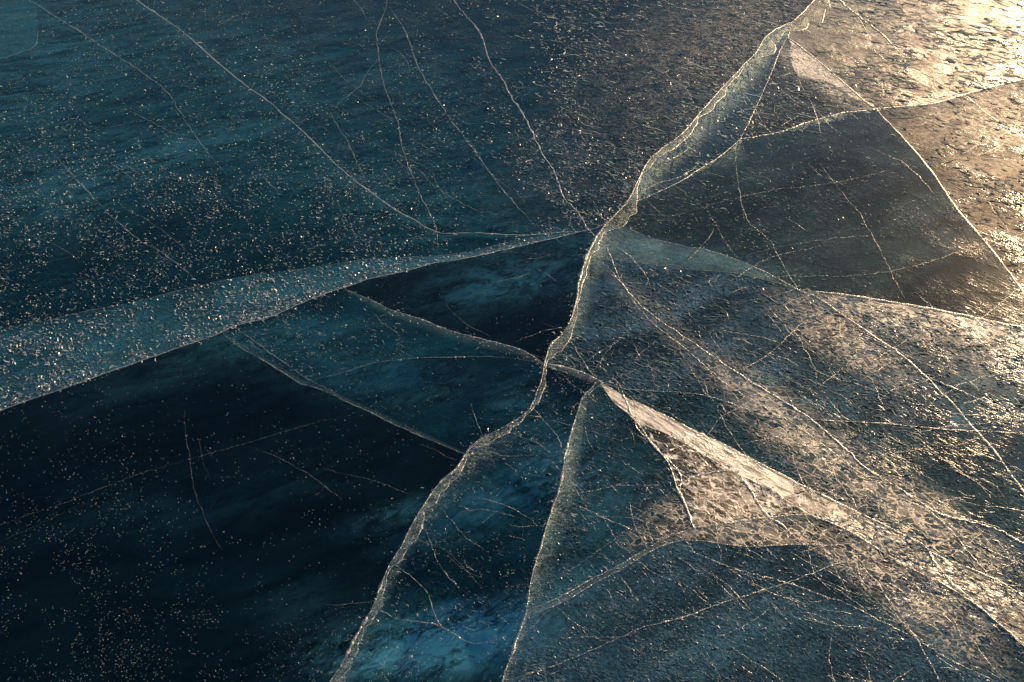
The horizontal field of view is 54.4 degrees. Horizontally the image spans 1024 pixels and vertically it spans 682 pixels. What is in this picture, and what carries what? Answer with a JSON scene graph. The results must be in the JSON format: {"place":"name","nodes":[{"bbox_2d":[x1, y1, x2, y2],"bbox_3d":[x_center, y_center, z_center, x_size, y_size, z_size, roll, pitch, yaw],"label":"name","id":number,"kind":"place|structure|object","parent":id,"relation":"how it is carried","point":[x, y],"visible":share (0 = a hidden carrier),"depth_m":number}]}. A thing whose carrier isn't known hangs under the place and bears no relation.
{"place":"outdoors","nodes":[
{"label":"outdoors","id":0,"kind":"place"},
{"bbox_2d":[0,0,1023,681],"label":"water","id":1,"kind":"structure","parent":0,"point":[262,498],"depth_m":3.12},
{"bbox_2d":[0,0,37,58],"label":"ice plate","id":2,"kind":"object","parent":1,"relation":"on","point":[18,28],"visible":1,"depth_m":4.85},
{"bbox_2d":[0,230,583,408],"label":"fracture band","id":3,"kind":"object","parent":1,"relation":"on","point":[30,391],"visible":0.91,"depth_m":2.84},
{"bbox_2d":[19,231,581,325],"bbox_3d":[-1.014,-0.117,2.978,2.652,0.001,0.136,-13,39,-17],"label":"ice crack","id":4,"kind":"object","parent":3,"relation":"on","point":[284,271],"visible":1,"depth_m":3.12},
{"bbox_2d":[170,0,808,186],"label":"ice plate","id":5,"kind":"object","parent":1,"relation":"on","point":[695,39],"visible":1,"depth_m":4.89},
{"bbox_2d":[376,1,437,246],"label":"hairline crack","id":6,"kind":"object","parent":5,"relation":"on","point":[398,127],"visible":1,"depth_m":3.92},
{"bbox_2d":[393,12,532,223],"bbox_3d":[-0.305,-1.048,4.213,0.062,0.001,2.335,-11,38,-14],"label":"hairline crack","id":7,"kind":"object","parent":5,"relation":"on","point":[444,109],"visible":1,"depth_m":4.16},
{"bbox_2d":[0,0,1023,681],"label":"bubbles","id":8,"kind":"object","parent":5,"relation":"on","point":[386,318],"visible":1,"depth_m":3.28},
{"bbox_2d":[454,0,600,241],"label":"hairline crack","id":9,"kind":"object","parent":5,"relation":"on","point":[517,105],"visible":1,"depth_m":4.04},
{"bbox_2d":[512,36,630,57],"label":"hairline crack","id":10,"kind":"object","parent":5,"relation":"on","point":[561,42],"visible":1,"depth_m":4.69},
{"bbox_2d":[525,6,691,98],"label":"hairline crack","id":11,"kind":"object","parent":5,"relation":"on","point":[612,48],"visible":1,"depth_m":4.60},
{"bbox_2d":[528,390,690,607],"bbox_3d":[0.271,0.354,2.354,0.329,0.001,0.788,8,38,10],"label":"ice plate","id":12,"kind":"object","parent":1,"relation":"on","point":[576,578],"visible":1,"depth_m":2.21},
{"bbox_2d":[560,496,669,543],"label":"hairline crack","id":13,"kind":"object","parent":12,"relation":"on","point":[618,523],"visible":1,"depth_m":2.27},
{"bbox_2d":[632,418,693,526],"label":"ice crack","id":14,"kind":"object","parent":12,"relation":"on","point":[677,489],"visible":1,"depth_m":2.36},
{"bbox_2d":[533,515,829,608],"bbox_3d":[0.401,0.481,2.212,0.814,0.030,0.140,-9,38,-12],"label":"fracture band","id":15,"kind":"object","parent":1,"relation":"on","point":[742,525],"visible":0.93,"depth_m":2.25},
{"bbox_2d":[527,515,782,610],"bbox_3d":[0.346,0.462,2.209,0.712,0.001,0.070,-14,39,-18],"label":"ice crack","id":16,"kind":"object","parent":15,"relation":"on","point":[630,558],"visible":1,"depth_m":2.16},
{"bbox_2d":[533,540,859,613],"bbox_3d":[0.395,0.478,2.188,0.794,0.001,0.111,-9,38,-12],"label":"ice crack","id":17,"kind":"object","parent":15,"relation":"on","point":[708,541],"visible":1,"depth_m":2.22},
{"bbox_2d":[627,95,744,201],"bbox_3d":[0.945,-1.002,4.154,0.243,0.001,2.070,18,41,22],"label":"ice plate","id":18,"kind":"object","parent":1,"relation":"on","point":[697,129],"visible":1,"depth_m":4.06},
{"bbox_2d":[588,223,795,288],"bbox_3d":[0.577,-0.260,3.219,0.679,0.060,0.246,9,38,12],"label":"fracture band","id":19,"kind":"object","parent":1,"relation":"on","point":[680,251],"visible":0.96,"depth_m":3.24},
{"bbox_2d":[637,232,794,287],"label":"ice crack","id":20,"kind":"object","parent":19,"relation":"on","point":[720,253],"visible":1,"depth_m":3.20},
{"bbox_2d":[601,383,798,495],"bbox_3d":[0.430,0.248,2.537,0.104,0.050,0.642,-31,47,-34],"label":"fracture band","id":21,"kind":"object","parent":1,"relation":"on","point":[736,458],"visible":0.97,"depth_m":2.48},
{"bbox_2d":[637,421,802,525],"bbox_3d":[0.431,0.345,2.367,0.509,0.001,0.224,28,45,32],"label":"ice plate","id":22,"kind":"object","parent":1,"relation":"on","point":[758,509],"visible":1,"depth_m":2.34},
{"bbox_2d":[622,391,660,451],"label":"hairline crack","id":23,"kind":"object","parent":22,"relation":"on","point":[629,410],"visible":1,"depth_m":2.56},
{"bbox_2d":[661,452,681,485],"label":"hairline crack","id":24,"kind":"object","parent":22,"relation":"on","point":[676,468],"visible":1,"depth_m":2.41},
{"bbox_2d":[678,470,728,485],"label":"hairline crack","id":25,"kind":"object","parent":22,"relation":"on","point":[705,473],"visible":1,"depth_m":2.40},
{"bbox_2d":[739,474,793,535],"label":"hairline crack","id":26,"kind":"object","parent":22,"relation":"on","point":[746,483],"visible":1,"depth_m":2.31},
{"bbox_2d":[545,258,973,430],"bbox_3d":[0.698,-0.004,2.831,1.124,0.001,0.661,9,38,12],"label":"ice plate","id":27,"kind":"object","parent":1,"relation":"on","point":[634,327],"visible":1,"depth_m":2.78},
{"bbox_2d":[546,364,596,380],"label":"ice crack","id":28,"kind":"object","parent":27,"relation":"on","point":[564,367],"visible":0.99,"depth_m":2.72},
{"bbox_2d":[503,540,1023,681],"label":"ice plate","id":29,"kind":"object","parent":1,"relation":"on","point":[703,640],"visible":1,"depth_m":2.04},
{"bbox_2d":[510,554,863,680],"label":"hairline crack","id":30,"kind":"object","parent":29,"relation":"on","point":[529,673],"visible":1,"depth_m":2.06},
{"bbox_2d":[607,393,1021,643],"bbox_3d":[0.836,0.540,2.105,0.213,0.002,1.876,-23,43,-27],"label":"ice crack","id":31,"kind":"object","parent":29,"relation":"on","point":[822,519],"visible":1,"depth_m":2.27},
{"bbox_2d":[702,555,994,681],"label":"hairline crack","id":32,"kind":"object","parent":29,"relation":"on","point":[861,610],"visible":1,"depth_m":2.06},
{"bbox_2d":[860,565,939,680],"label":"hairline crack","id":33,"kind":"object","parent":29,"relation":"on","point":[907,624],"visible":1,"depth_m":2.03},
{"bbox_2d":[747,47,868,127],"bbox_3d":[1.315,-1.065,4.238,0.471,0.001,1.170,13,39,16],"label":"ice plate","id":34,"kind":"object","parent":1,"relation":"on","point":[816,88],"visible":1,"depth_m":4.23},
{"bbox_2d":[741,39,786,136],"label":"ice crack","id":35,"kind":"object","parent":34,"relation":"on","point":[763,89],"visible":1,"depth_m":4.23},
{"bbox_2d":[603,383,1023,595],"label":"ice plate","id":36,"kind":"object","parent":1,"relation":"on","point":[906,529],"visible":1,"depth_m":2.40},
{"bbox_2d":[593,255,1023,556],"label":"hairline crack","id":37,"kind":"object","parent":36,"relation":"on","point":[670,330],"visible":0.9,"depth_m":2.55},
{"bbox_2d":[632,299,1012,591],"bbox_3d":[0.707,0.200,2.557,0.066,0.001,1.372,-23,42,-27],"label":"hairline crack","id":38,"kind":"object","parent":36,"relation":"on","point":[823,445],"visible":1,"depth_m":2.51},
{"bbox_2d":[619,111,1023,325],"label":"ice plate","id":39,"kind":"object","parent":1,"relation":"on","point":[890,268],"visible":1,"depth_m":3.30},
{"bbox_2d":[789,39,873,106],"bbox_3d":[1.343,-1.204,4.455,0.224,0.040,0.931,-8,38,-11],"label":"fracture band","id":40,"kind":"object","parent":1,"relation":"on","point":[805,56],"visible":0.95,"depth_m":4.46},
{"bbox_2d":[787,24,874,107],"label":"ice crack","id":41,"kind":"object","parent":40,"relation":"on","point":[824,65],"visible":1,"depth_m":4.46},
{"bbox_2d":[781,482,1023,641],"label":"fracture band","id":42,"kind":"object","parent":1,"relation":"on","point":[834,505],"visible":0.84,"depth_m":2.21},
{"bbox_2d":[599,380,1023,596],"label":"ice crack","id":43,"kind":"object","parent":42,"relation":"on","point":[820,493],"visible":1,"depth_m":2.35},
{"bbox_2d":[928,549,1023,644],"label":"hairline crack","id":44,"kind":"object","parent":42,"relation":"on","point":[932,557],"visible":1,"depth_m":2.11},
{"bbox_2d":[789,0,1023,105],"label":"ice plate","id":45,"kind":"object","parent":1,"relation":"on","point":[959,17],"visible":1,"depth_m":4.79},
{"bbox_2d":[628,79,1023,203],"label":"ice crack","id":46,"kind":"object","parent":45,"relation":"on","point":[834,117],"visible":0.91,"depth_m":4.05},
{"bbox_2d":[839,0,907,66],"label":"hairline crack","id":47,"kind":"object","parent":45,"relation":"on","point":[842,2],"visible":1,"depth_m":4.85},
{"bbox_2d":[789,22,1017,130],"bbox_3d":[1.743,-1.208,4.425,0.142,0.001,1.416,-17,40,-21],"label":"hairline crack","id":48,"kind":"object","parent":45,"relation":"on","point":[911,71],"visible":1,"depth_m":4.41},
{"bbox_2d":[804,290,1023,432],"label":"ice plate","id":49,"kind":"object","parent":1,"relation":"on","point":[962,339],"visible":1,"depth_m":2.83},
{"bbox_2d":[606,383,1022,433],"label":"ice crack","id":50,"kind":"object","parent":49,"relation":"on","point":[832,420],"visible":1,"depth_m":2.55},
{"bbox_2d":[798,289,1023,345],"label":"ice crack","id":51,"kind":"object","parent":49,"relation":"on","point":[829,294],"visible":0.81,"depth_m":2.96},
{"bbox_2d":[943,383,1023,416],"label":"hairline crack","id":52,"kind":"object","parent":49,"relation":"on","point":[983,400],"visible":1,"depth_m":2.62},
{"bbox_2d":[906,89,1023,286],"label":"ice plate","id":53,"kind":"object","parent":1,"relation":"on","point":[999,171],"visible":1,"depth_m":3.90},
{"bbox_2d":[978,432,1023,486],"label":"ice plate","id":54,"kind":"object","parent":1,"relation":"on","point":[1014,460],"visible":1,"depth_m":2.42},
{"label":"ice plate","id":55,"kind":"object","parent":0,"visible":0},
{"bbox_2d":[59,160,186,271],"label":"hairline crack","id":56,"kind":"object","parent":55,"relation":"on","point":[111,216],"visible":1,"depth_m":3.39},
{"bbox_2d":[33,2,221,168],"bbox_3d":[-1.908,-1.336,4.594,0.137,0.001,2.896,-26,44,-30],"label":"hairline crack","id":57,"kind":"object","parent":55,"relation":"on","point":[128,62],"visible":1,"depth_m":4.57},
{"bbox_2d":[136,0,570,235],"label":"ice crack","id":58,"kind":"object","parent":55,"relation":"on","point":[198,45],"visible":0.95,"depth_m":3.87},
{"label":"ice","id":59,"kind":"structure","parent":0,"visible":0},
{"bbox_2d":[0,0,1023,681],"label":"frost","id":60,"kind":"object","parent":59,"relation":"on","point":[896,342],"visible":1,"depth_m":3.02},
{"bbox_2d":[329,0,830,681],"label":"pressure ridge","id":61,"kind":"structure","parent":59,"relation":"on","point":[477,444],"depth_m":2.73},
{"bbox_2d":[796,288,1023,495],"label":"ice crack","id":62,"kind":"object","parent":59,"relation":"on","point":[980,435],"visible":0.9,"depth_m":2.61},
{"bbox_2d":[877,110,1023,295],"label":"ice crack","id":63,"kind":"object","parent":59,"relation":"on","point":[965,221],"visible":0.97,"depth_m":3.39},
{"label":"ice plate","id":64,"kind":"object","parent":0,"visible":0},
{"bbox_2d":[380,610,474,643],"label":"hairline crack","id":65,"kind":"object","parent":64,"relation":"on","point":[428,623],"visible":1,"depth_m":2.05},
{"bbox_2d":[501,383,595,681],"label":"ice crack","id":66,"kind":"object","parent":64,"relation":"on","point":[549,524],"visible":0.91,"depth_m":2.27},
{"label":"ice plate","id":67,"kind":"object","parent":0,"visible":0},
{"bbox_2d":[239,330,331,390],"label":"hairline crack","id":68,"kind":"object","parent":67,"relation":"on","point":[275,356],"visible":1,"depth_m":2.78},
{"label":"ice plate","id":69,"kind":"object","parent":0,"visible":0},
{"bbox_2d":[1,224,603,409],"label":"ice crack","id":70,"kind":"object","parent":69,"relation":"on","point":[273,315],"visible":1,"depth_m":2.91},
{"bbox_2d":[233,342,445,446],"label":"ice crack","id":71,"kind":"object","parent":69,"relation":"on","point":[314,387],"visible":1,"depth_m":2.67},
{"label":"ice plate","id":72,"kind":"object","parent":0,"visible":0},
{"bbox_2d":[344,288,542,362],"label":"ice crack","id":73,"kind":"object","parent":72,"relation":"on","point":[442,328],"visible":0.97,"depth_m":2.88},
{"label":"ice plate","id":74,"kind":"object","parent":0,"visible":0},
{"bbox_2d":[327,356,543,376],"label":"ice crack","id":75,"kind":"object","parent":74,"relation":"on","point":[430,357],"visible":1,"depth_m":2.76}
]}

